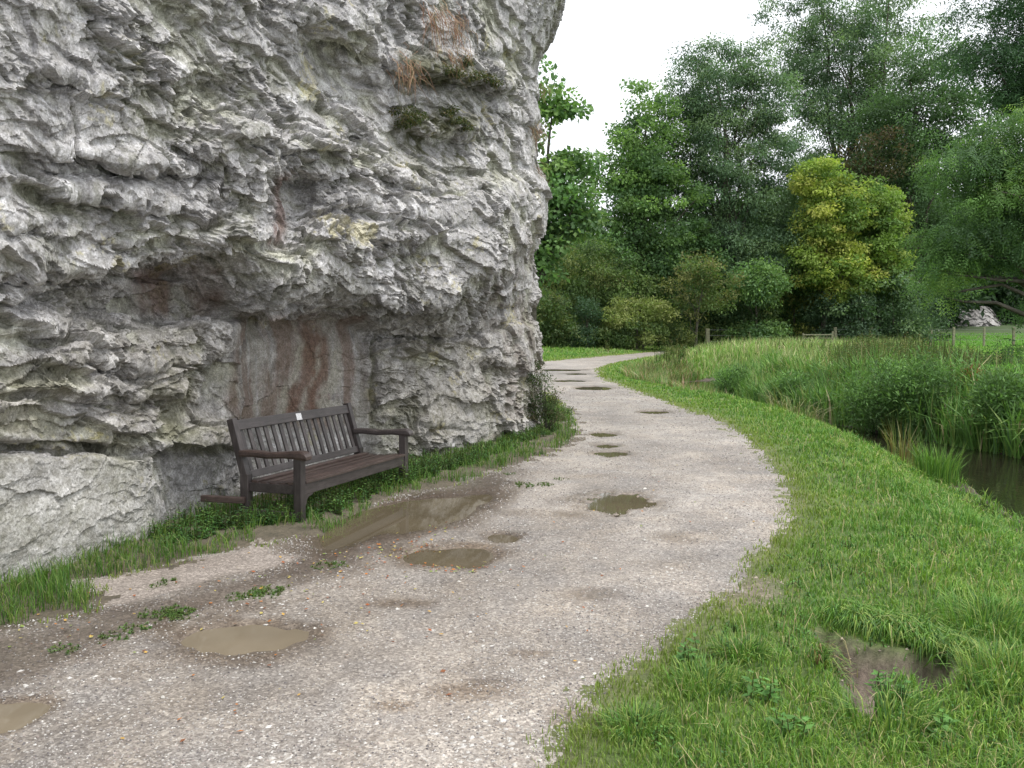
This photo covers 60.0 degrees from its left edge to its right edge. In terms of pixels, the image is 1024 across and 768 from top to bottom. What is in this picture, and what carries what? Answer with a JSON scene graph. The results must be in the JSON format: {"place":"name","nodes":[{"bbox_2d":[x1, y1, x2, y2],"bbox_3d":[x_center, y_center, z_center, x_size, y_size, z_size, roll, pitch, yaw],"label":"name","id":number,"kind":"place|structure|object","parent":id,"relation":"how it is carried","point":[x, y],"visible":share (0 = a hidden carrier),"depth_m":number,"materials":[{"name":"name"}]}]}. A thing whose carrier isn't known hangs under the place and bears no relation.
{"place":"outdoors","nodes":[
{"label":"outdoors","id":0,"kind":"place"},
{"bbox_2d":[0,349,796,767],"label":"path","id":1,"kind":"structure","parent":0,"point":[194,579],"depth_m":4.78,"materials":[{"name":"grey gravel"}]},
{"bbox_2d":[0,702,50,733],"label":"puddle","id":2,"kind":"object","parent":1,"relation":"on","point":[15,716],"visible":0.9,"depth_m":3.66,"materials":[{"name":"liquid"}]},
{"bbox_2d":[181,624,308,655],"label":"puddle","id":3,"kind":"object","parent":1,"relation":"on","point":[234,640],"visible":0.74,"depth_m":4.53,"materials":[{"name":"liquid"}]},
{"bbox_2d":[47,472,568,653],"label":"weeds","id":4,"kind":"object","parent":1,"relation":"on","point":[180,612],"visible":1,"depth_m":4.94,"materials":[{"name":"green plant"}]},
{"bbox_2d":[17,485,747,767],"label":"chippings","id":5,"kind":"object","parent":1,"relation":"on","point":[436,733],"visible":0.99,"depth_m":3.42,"materials":[{"name":"stone"}]},
{"bbox_2d":[8,477,759,741],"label":"fallen leaves","id":6,"kind":"object","parent":1,"relation":"on","point":[181,740],"visible":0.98,"depth_m":5.35,"materials":[{"name":"brown plant"}]},
{"bbox_2d":[319,494,492,549],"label":"puddle","id":7,"kind":"object","parent":1,"relation":"on","point":[407,517],"visible":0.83,"depth_m":7.33,"materials":[{"name":"liquid"}]},
{"bbox_2d":[403,548,493,568],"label":"puddle","id":8,"kind":"object","parent":1,"relation":"on","point":[466,558],"visible":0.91,"depth_m":6.11,"materials":[{"name":"liquid"}]},
{"bbox_2d":[488,534,518,542],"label":"puddle","id":9,"kind":"object","parent":1,"relation":"on","point":[499,538],"visible":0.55,"depth_m":6.65,"materials":[{"name":"liquid"}]},
{"bbox_2d":[542,369,580,370],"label":"puddle","id":10,"kind":"object","parent":1,"relation":"on","point":[560,370],"visible":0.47,"depth_m":30.10,"materials":[{"name":"liquid"}]},
{"bbox_2d":[555,380,584,381],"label":"puddle","id":11,"kind":"object","parent":1,"relation":"on","point":[569,381],"visible":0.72,"depth_m":24.45,"materials":[{"name":"liquid"}]},
{"bbox_2d":[567,373,585,374],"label":"puddle","id":12,"kind":"object","parent":1,"relation":"on","point":[576,374],"visible":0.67,"depth_m":27.77,"materials":[{"name":"liquid"}]},
{"bbox_2d":[575,387,610,389],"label":"puddle","id":13,"kind":"object","parent":1,"relation":"on","point":[593,388],"visible":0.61,"depth_m":21.85,"materials":[{"name":"liquid"}]},
{"bbox_2d":[591,433,617,436],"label":"puddle","id":14,"kind":"object","parent":1,"relation":"on","point":[602,434],"visible":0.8,"depth_m":12.73,"materials":[{"name":"liquid"}]},
{"bbox_2d":[596,444,618,447],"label":"puddle","id":15,"kind":"object","parent":1,"relation":"on","point":[606,446],"visible":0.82,"depth_m":11.60,"materials":[{"name":"liquid"}]},
{"bbox_2d":[594,452,627,457],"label":"puddle","id":16,"kind":"object","parent":1,"relation":"on","point":[610,454],"visible":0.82,"depth_m":10.89,"materials":[{"name":"liquid"}]},
{"bbox_2d":[580,493,656,515],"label":"puddle","id":17,"kind":"object","parent":1,"relation":"on","point":[622,504],"visible":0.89,"depth_m":7.94,"materials":[{"name":"liquid"}]},
{"bbox_2d":[640,411,668,413],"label":"puddle","id":18,"kind":"object","parent":1,"relation":"on","point":[654,412],"visible":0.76,"depth_m":16.00,"materials":[{"name":"liquid"}]},
{"bbox_2d":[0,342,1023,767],"bbox_3d":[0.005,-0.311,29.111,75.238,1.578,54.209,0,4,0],"label":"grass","id":19,"kind":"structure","parent":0,"point":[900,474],"depth_m":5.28,"materials":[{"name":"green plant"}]},
{"bbox_2d":[0,318,1023,767],"bbox_3d":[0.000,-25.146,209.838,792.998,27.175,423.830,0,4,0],"label":"ground","id":20,"kind":"structure","parent":0,"point":[872,658],"depth_m":5.05,"materials":[{"name":"green plant"}]},
{"bbox_2d":[0,0,565,583],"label":"rock cliff","id":21,"kind":"structure","parent":20,"relation":"on","point":[214,214],"depth_m":7.32,"materials":[{"name":"stone"}]},
{"bbox_2d":[387,105,428,130],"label":"ledge plants","id":22,"kind":"object","parent":21,"relation":"on","point":[414,116],"visible":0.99,"depth_m":9.11,"materials":[{"name":"green plant"}]},
{"bbox_2d":[387,43,435,104],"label":"hanging grass","id":23,"kind":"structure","parent":21,"relation":"attached to","point":[410,76],"depth_m":8.76,"materials":[{"name":"brown plant"}]},
{"bbox_2d":[420,1,467,59],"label":"hanging grass","id":24,"kind":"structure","parent":21,"relation":"hanging from","point":[435,27],"depth_m":9.26,"materials":[{"name":"brown plant"}]},
{"bbox_2d":[438,34,472,86],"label":"hanging grass","id":25,"kind":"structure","parent":21,"relation":"attached to","point":[460,63],"depth_m":9.53,"materials":[{"name":"brown plant"}]},
{"bbox_2d":[437,104,475,131],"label":"ledge plants","id":26,"kind":"object","parent":21,"relation":"on","point":[451,114],"visible":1,"depth_m":9.86,"materials":[{"name":"green plant"}]},
{"bbox_2d":[440,6,477,58],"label":"hanging grass","id":27,"kind":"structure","parent":21,"relation":"hanging from","point":[456,28],"depth_m":9.66,"materials":[{"name":"brown plant"}]},
{"bbox_2d":[442,56,503,88],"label":"ledge plants","id":28,"kind":"object","parent":21,"relation":"on","point":[475,77],"visible":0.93,"depth_m":9.94,"materials":[{"name":"green plant"}]},
{"bbox_2d":[528,119,552,155],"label":"hanging grass","id":29,"kind":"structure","parent":21,"relation":"attached to","point":[537,131],"depth_m":13.02,"materials":[{"name":"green plant"}]},
{"bbox_2d":[534,157,551,180],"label":"hanging grass","id":30,"kind":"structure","parent":21,"relation":"attached to","point":[541,171],"depth_m":13.07,"materials":[{"name":"green plant"}]},
{"bbox_2d":[539,77,556,102],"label":"hanging grass","id":31,"kind":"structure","parent":21,"relation":"attached to","point":[546,90],"depth_m":13.89,"materials":[{"name":"green plant"}]},
{"bbox_2d":[226,403,412,522],"bbox_3d":[-1.652,0.699,8.006,0.751,0.917,1.944,1,3,19],"label":"park bench","id":32,"kind":"object","parent":20,"relation":"on","point":[300,481],"visible":0.94,"depth_m":7.70,"materials":[{"name":"brown wood"}]},
{"bbox_2d":[201,495,245,503],"bbox_3d":[-2.334,0.932,7.174,0.362,0.062,0.050,0,4,5],"label":"timber rail","id":33,"kind":"object","parent":32,"relation":"attached to","point":[226,499],"visible":1,"depth_m":7.15,"materials":[{"name":"brown wood"}]},
{"bbox_2d":[147,419,559,545],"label":"weeds","id":34,"kind":"object","parent":20,"relation":"on","point":[347,494],"visible":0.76,"depth_m":7.65,"materials":[{"name":"green plant"}]},
{"bbox_2d":[524,360,573,430],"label":"corner shrub","id":35,"kind":"object","parent":20,"relation":"on","point":[544,406],"visible":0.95,"depth_m":12.90,"materials":[{"name":"green plant"}]},
{"bbox_2d":[536,244,578,318],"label":"background tree","id":36,"kind":"object","parent":20,"relation":"on","point":[545,281],"visible":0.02,"depth_m":83.51,"materials":[{"name":"green plant"}]},
{"bbox_2d":[536,286,584,347],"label":"bramble bush","id":37,"kind":"object","parent":20,"relation":"on","point":[547,313],"visible":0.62,"depth_m":48.97,"materials":[{"name":"green plant"}]},
{"bbox_2d":[531,54,616,320],"bbox_3d":[1.115,-4.926,26.791,4.121,9.784,3.976,0,4,0],"label":"sycamore tree","id":38,"kind":"object","parent":20,"relation":"on","point":[580,218],"visible":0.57,"depth_m":26.20,"materials":[{"name":"green plant"}]},
{"bbox_2d":[560,294,615,347],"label":"blue green bush","id":39,"kind":"object","parent":20,"relation":"on","point":[584,328],"visible":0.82,"depth_m":50.01,"materials":[{"name":"green plant"}]},
{"bbox_2d":[544,227,649,319],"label":"background tree","id":40,"kind":"object","parent":20,"relation":"on","point":[585,274],"visible":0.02,"depth_m":80.80,"materials":[{"name":"green plant"}]},
{"bbox_2d":[541,236,670,339],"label":"hawthorn bush","id":41,"kind":"object","parent":20,"relation":"on","point":[603,290],"visible":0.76,"depth_m":51.80,"materials":[{"name":"green plant"}]},
{"bbox_2d":[584,693,685,744],"bbox_3d":[0.485,1.306,3.465,0.434,0.130,0.430,0,4,0],"label":"grass tuft","id":42,"kind":"object","parent":20,"relation":"on","point":[637,706],"visible":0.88,"depth_m":3.50,"materials":[{"name":"green plant"}]},
{"bbox_2d":[599,294,680,348],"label":"pale bush","id":43,"kind":"object","parent":20,"relation":"on","point":[648,307],"visible":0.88,"depth_m":49.38,"materials":[{"name":"green plant"}]},
{"bbox_2d":[586,316,699,349],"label":"bush","id":44,"kind":"object","parent":20,"relation":"on","point":[622,339],"visible":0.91,"depth_m":49.53,"materials":[{"name":"green plant"}]},
{"bbox_2d":[565,77,736,345],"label":"broad leaved tree","id":45,"kind":"object","parent":20,"relation":"on","point":[648,173],"visible":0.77,"depth_m":54.90,"materials":[{"name":"green plant"}]},
{"bbox_2d":[627,271,694,345],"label":"understorey bush","id":46,"kind":"object","parent":20,"relation":"on","point":[668,292],"visible":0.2,"depth_m":54.89,"materials":[{"name":"green plant"}]},
{"bbox_2d":[618,354,744,396],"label":"bank grass","id":47,"kind":"structure","parent":20,"relation":"on","point":[633,371],"depth_m":31.72,"materials":[{"name":"green plant"}]},
{"bbox_2d":[672,633,707,668],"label":"broad leaved plant","id":48,"kind":"object","parent":20,"relation":"on","point":[685,653],"visible":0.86,"depth_m":4.14,"materials":[{"name":"green plant"}]},
{"bbox_2d":[657,248,747,347],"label":"thin tree","id":49,"kind":"object","parent":20,"relation":"on","point":[691,269],"visible":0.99,"depth_m":49.39,"materials":[{"name":"green plant"}]},
{"bbox_2d":[660,648,753,700],"bbox_3d":[0.843,1.266,3.889,0.465,0.154,0.479,0,4,0],"label":"grass tuft","id":50,"kind":"object","parent":20,"relation":"on","point":[702,667],"visible":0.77,"depth_m":3.88,"materials":[{"name":"green plant"}]},
{"bbox_2d":[666,294,750,344],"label":"understorey bush","id":51,"kind":"object","parent":20,"relation":"on","point":[701,325],"visible":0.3,"depth_m":56.82,"materials":[{"name":"green plant"}]},
{"bbox_2d":[709,363,752,394],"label":"herb clump","id":52,"kind":"object","parent":20,"relation":"on","point":[724,383],"visible":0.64,"depth_m":26.81,"materials":[{"name":"green plant"}]},
{"bbox_2d":[643,32,824,340],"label":"ash tree","id":53,"kind":"object","parent":20,"relation":"on","point":[711,115],"visible":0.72,"depth_m":56.71,"materials":[{"name":"green plant"}]},
{"bbox_2d":[700,625,780,666],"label":"grass tuft","id":54,"kind":"object","parent":20,"relation":"on","point":[750,647],"visible":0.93,"depth_m":4.19,"materials":[{"name":"green plant"}]},
{"bbox_2d":[701,299,786,341],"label":"understorey bush","id":55,"kind":"object","parent":20,"relation":"on","point":[746,315],"visible":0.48,"depth_m":54.85,"materials":[{"name":"green plant"}]},
{"bbox_2d":[719,255,797,341],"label":"understorey bush","id":56,"kind":"object","parent":20,"relation":"on","point":[760,291],"visible":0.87,"depth_m":52.99,"materials":[{"name":"green plant"}]},
{"bbox_2d":[741,669,783,704],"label":"broad leaved plant","id":57,"kind":"object","parent":20,"relation":"on","point":[770,691],"visible":0.98,"depth_m":3.71,"materials":[{"name":"green plant"}]},
{"bbox_2d":[700,182,873,320],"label":"background tree","id":58,"kind":"object","parent":20,"relation":"on","point":[762,255],"visible":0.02,"depth_m":79.16,"materials":[{"name":"green plant"}]},
{"bbox_2d":[757,369,817,404],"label":"herb clump","id":59,"kind":"object","parent":20,"relation":"on","point":[793,380],"visible":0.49,"depth_m":22.89,"materials":[{"name":"green plant"}]},
{"bbox_2d":[764,707,813,739],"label":"broad leaved plant","id":60,"kind":"object","parent":20,"relation":"on","point":[790,725],"visible":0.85,"depth_m":3.42,"materials":[{"name":"green plant"}]},
{"bbox_2d":[560,325,1023,384],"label":"meadow grass","id":61,"kind":"structure","parent":20,"relation":"on","point":[749,346],"depth_m":40.54,"materials":[{"name":"green plant"}]},
{"bbox_2d":[749,377,840,423],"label":"grass clump","id":62,"kind":"object","parent":20,"relation":"on","point":[808,413],"visible":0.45,"depth_m":17.02,"materials":[{"name":"green plant"}]},
{"bbox_2d":[768,276,824,339],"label":"understorey bush","id":63,"kind":"object","parent":20,"relation":"on","point":[795,297],"visible":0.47,"depth_m":56.83,"materials":[{"name":"green plant"}]},
{"bbox_2d":[761,302,838,336],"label":"understorey bush","id":64,"kind":"object","parent":20,"relation":"on","point":[786,315],"visible":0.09,"depth_m":59.28,"materials":[{"name":"green plant"}]},
{"bbox_2d":[605,327,1023,399],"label":"tall herbs","id":65,"kind":"object","parent":20,"relation":"on","point":[855,346],"visible":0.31,"depth_m":28.87,"materials":[{"name":"green plant"}]},
{"bbox_2d":[802,331,833,344],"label":"field gate","id":66,"kind":"structure","parent":20,"relation":"on","point":[832,334],"depth_m":45.93,"materials":[{"name":"grey wood"}]},
{"bbox_2d":[636,444,1023,767],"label":"clover","id":67,"kind":"object","parent":20,"relation":"on","point":[702,764],"visible":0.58,"depth_m":4.49,"materials":[{"name":"green plant"}]},
{"bbox_2d":[778,154,888,339],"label":"yellow tree","id":68,"kind":"object","parent":20,"relation":"on","point":[837,265],"visible":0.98,"depth_m":54.47,"materials":[{"name":"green plant"}]},
{"bbox_2d":[725,574,945,707],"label":"soil crumbs","id":69,"kind":"object","parent":20,"relation":"on","point":[781,596],"visible":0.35,"depth_m":5.23,"materials":[{"name":"soil"}]},
{"bbox_2d":[793,281,885,340],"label":"understorey bush","id":70,"kind":"object","parent":20,"relation":"on","point":[854,330],"visible":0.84,"depth_m":54.78,"materials":[{"name":"green plant"}]},
{"bbox_2d":[806,637,872,721],"bbox_3d":[1.506,1.369,4.095,0.345,0.403,0.308,0,4,0],"label":"grass tussock","id":71,"kind":"object","parent":20,"relation":"on","point":[819,653],"depth_m":4.10,"materials":[{"name":"green plant"}]},
{"bbox_2d":[806,596,887,634],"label":"grass tussock","id":72,"kind":"object","parent":20,"relation":"on","point":[832,612],"depth_m":4.67,"materials":[{"name":"green plant"}]},
{"bbox_2d":[746,0,954,326],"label":"tall ash tree","id":73,"kind":"object","parent":20,"relation":"on","point":[825,120],"visible":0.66,"depth_m":73.23,"materials":[{"name":"green plant"}]},
{"bbox_2d":[705,327,1020,345],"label":"fence","id":74,"kind":"object","parent":20,"relation":"on","point":[707,334],"visible":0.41,"depth_m":56.31,"materials":[{"name":"grey"}]},
{"bbox_2d":[711,338,1023,458],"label":"reeds","id":75,"kind":"object","parent":20,"relation":"on","point":[953,424],"visible":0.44,"depth_m":18.18,"materials":[{"name":"green plant"}]},
{"bbox_2d":[822,124,926,191],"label":"elder tree","id":76,"kind":"object","parent":20,"relation":"on","point":[860,169],"visible":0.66,"depth_m":64.23,"materials":[{"name":"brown plant"}]},
{"bbox_2d":[830,352,919,435],"bbox_3d":[7.786,0.297,18.707,2.050,1.974,1.826,0,4,0],"label":"herb clump","id":77,"kind":"object","parent":20,"relation":"on","point":[854,403],"visible":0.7,"depth_m":18.50,"materials":[{"name":"green plant"}]},
{"bbox_2d":[757,25,1001,320],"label":"dark tree","id":78,"kind":"object","parent":20,"relation":"on","point":[944,111],"visible":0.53,"depth_m":66.54,"materials":[{"name":"green plant"}]},
{"bbox_2d":[839,174,919,333],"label":"yellow tree","id":79,"kind":"object","parent":20,"relation":"on","point":[889,225],"visible":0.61,"depth_m":55.34,"materials":[{"name":"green plant"}]},
{"bbox_2d":[865,667,896,691],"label":"broad leaved plant","id":80,"kind":"object","parent":20,"relation":"on","point":[875,679],"visible":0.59,"depth_m":4.01,"materials":[{"name":"green plant"}]},
{"bbox_2d":[835,604,929,643],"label":"grass tussock","id":81,"kind":"object","parent":20,"relation":"on","point":[869,626],"depth_m":4.55,"materials":[{"name":"green plant"}]},
{"bbox_2d":[814,661,971,750],"bbox_3d":[1.518,1.387,3.556,0.636,0.432,0.639,0,4,0],"label":"grass tuft","id":82,"kind":"object","parent":20,"relation":"on","point":[885,701],"visible":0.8,"depth_m":3.56,"materials":[{"name":"green plant"}]},
{"bbox_2d":[873,679,914,705],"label":"broad leaved plant","id":83,"kind":"object","parent":20,"relation":"on","point":[891,680],"visible":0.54,"depth_m":3.74,"materials":[{"name":"green plant"}]},
{"bbox_2d":[851,270,943,342],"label":"understorey bush","id":84,"kind":"object","parent":20,"relation":"on","point":[891,316],"visible":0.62,"depth_m":54.84,"materials":[{"name":"green plant"}]},
{"bbox_2d":[880,415,932,466],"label":"dock plant","id":85,"kind":"object","parent":20,"relation":"on","point":[893,445],"visible":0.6,"depth_m":13.32,"materials":[{"name":"plant"}]},
{"bbox_2d":[870,302,955,341],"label":"understorey bush","id":86,"kind":"object","parent":20,"relation":"on","point":[937,323],"visible":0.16,"depth_m":62.35,"materials":[{"name":"green plant"}]},
{"bbox_2d":[861,608,965,656],"bbox_3d":[2.036,1.275,4.484,0.508,0.178,0.470,2,4,23],"label":"grass tussock","id":87,"kind":"object","parent":20,"relation":"on","point":[900,632],"depth_m":4.45,"materials":[{"name":"green plant"}]},
{"bbox_2d":[881,345,966,437],"bbox_3d":[8.272,0.236,17.893,1.591,2.075,1.555,2,4,25],"label":"herb clump","id":88,"kind":"object","parent":20,"relation":"on","point":[934,379],"visible":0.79,"depth_m":17.66,"materials":[{"name":"green plant"}]},
{"bbox_2d":[832,170,1023,328],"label":"background tree","id":89,"kind":"object","parent":20,"relation":"on","point":[971,305],"visible":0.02,"depth_m":79.37,"materials":[{"name":"green plant"}]},
{"bbox_2d":[903,434,969,485],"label":"sedge clump","id":90,"kind":"object","parent":20,"relation":"on","point":[931,465],"visible":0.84,"depth_m":12.60,"materials":[{"name":"green plant"}]},
{"bbox_2d":[925,708,958,737],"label":"broad leaved plant","id":91,"kind":"object","parent":20,"relation":"on","point":[945,725],"visible":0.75,"depth_m":3.47,"materials":[{"name":"green plant"}]},
{"bbox_2d":[895,621,989,671],"bbox_3d":[2.145,1.292,4.332,0.521,0.192,0.430,0,4,0],"label":"grass tussock","id":92,"kind":"object","parent":20,"relation":"on","point":[923,643],"depth_m":4.29,"materials":[{"name":"green plant"}]},
{"bbox_2d":[892,96,1023,370],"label":"overhanging tree","id":93,"kind":"object","parent":20,"relation":"on","point":[994,199],"visible":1,"depth_m":20.46,"materials":[{"name":"green plant"}]},
{"bbox_2d":[931,350,985,395],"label":"herb clump","id":94,"kind":"object","parent":20,"relation":"on","point":[969,368],"visible":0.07,"depth_m":18.34,"materials":[{"name":"green plant"}]},
{"bbox_2d":[939,306,1001,326],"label":"rock outcrop","id":95,"kind":"object","parent":20,"relation":"on","point":[989,318],"visible":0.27,"depth_m":82.70,"materials":[{"name":"stone"}]},
{"bbox_2d":[921,0,1023,141],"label":"dark overhanging tree","id":96,"kind":"object","parent":20,"relation":"on","point":[1010,62],"visible":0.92,"depth_m":29.21,"materials":[{"name":"green plant"}]},
{"bbox_2d":[924,577,1023,645],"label":"grass tuft","id":97,"kind":"object","parent":20,"relation":"on","point":[970,622],"visible":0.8,"depth_m":4.66,"materials":[{"name":"green plant"}]},
{"bbox_2d":[930,164,1023,324],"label":"background tree","id":98,"kind":"object","parent":20,"relation":"on","point":[1002,293],"visible":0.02,"depth_m":85.86,"materials":[{"name":"green plant"}]},
{"bbox_2d":[933,630,1023,701],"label":"grass tuft","id":99,"kind":"object","parent":20,"relation":"on","point":[985,655],"visible":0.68,"depth_m":3.93,"materials":[{"name":"green plant"}]},
{"bbox_2d":[962,359,1023,444],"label":"herb clump","id":100,"kind":"object","parent":20,"relation":"on","point":[989,389],"visible":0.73,"depth_m":15.88,"materials":[{"name":"green plant"}]},
{"bbox_2d":[537,0,1023,228],"label":"sky","id":101,"kind":"structure","parent":0,"point":[597,44],"materials":[{"name":"white"}]},
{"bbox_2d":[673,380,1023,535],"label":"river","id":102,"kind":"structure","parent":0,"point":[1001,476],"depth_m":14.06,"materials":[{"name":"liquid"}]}
]}

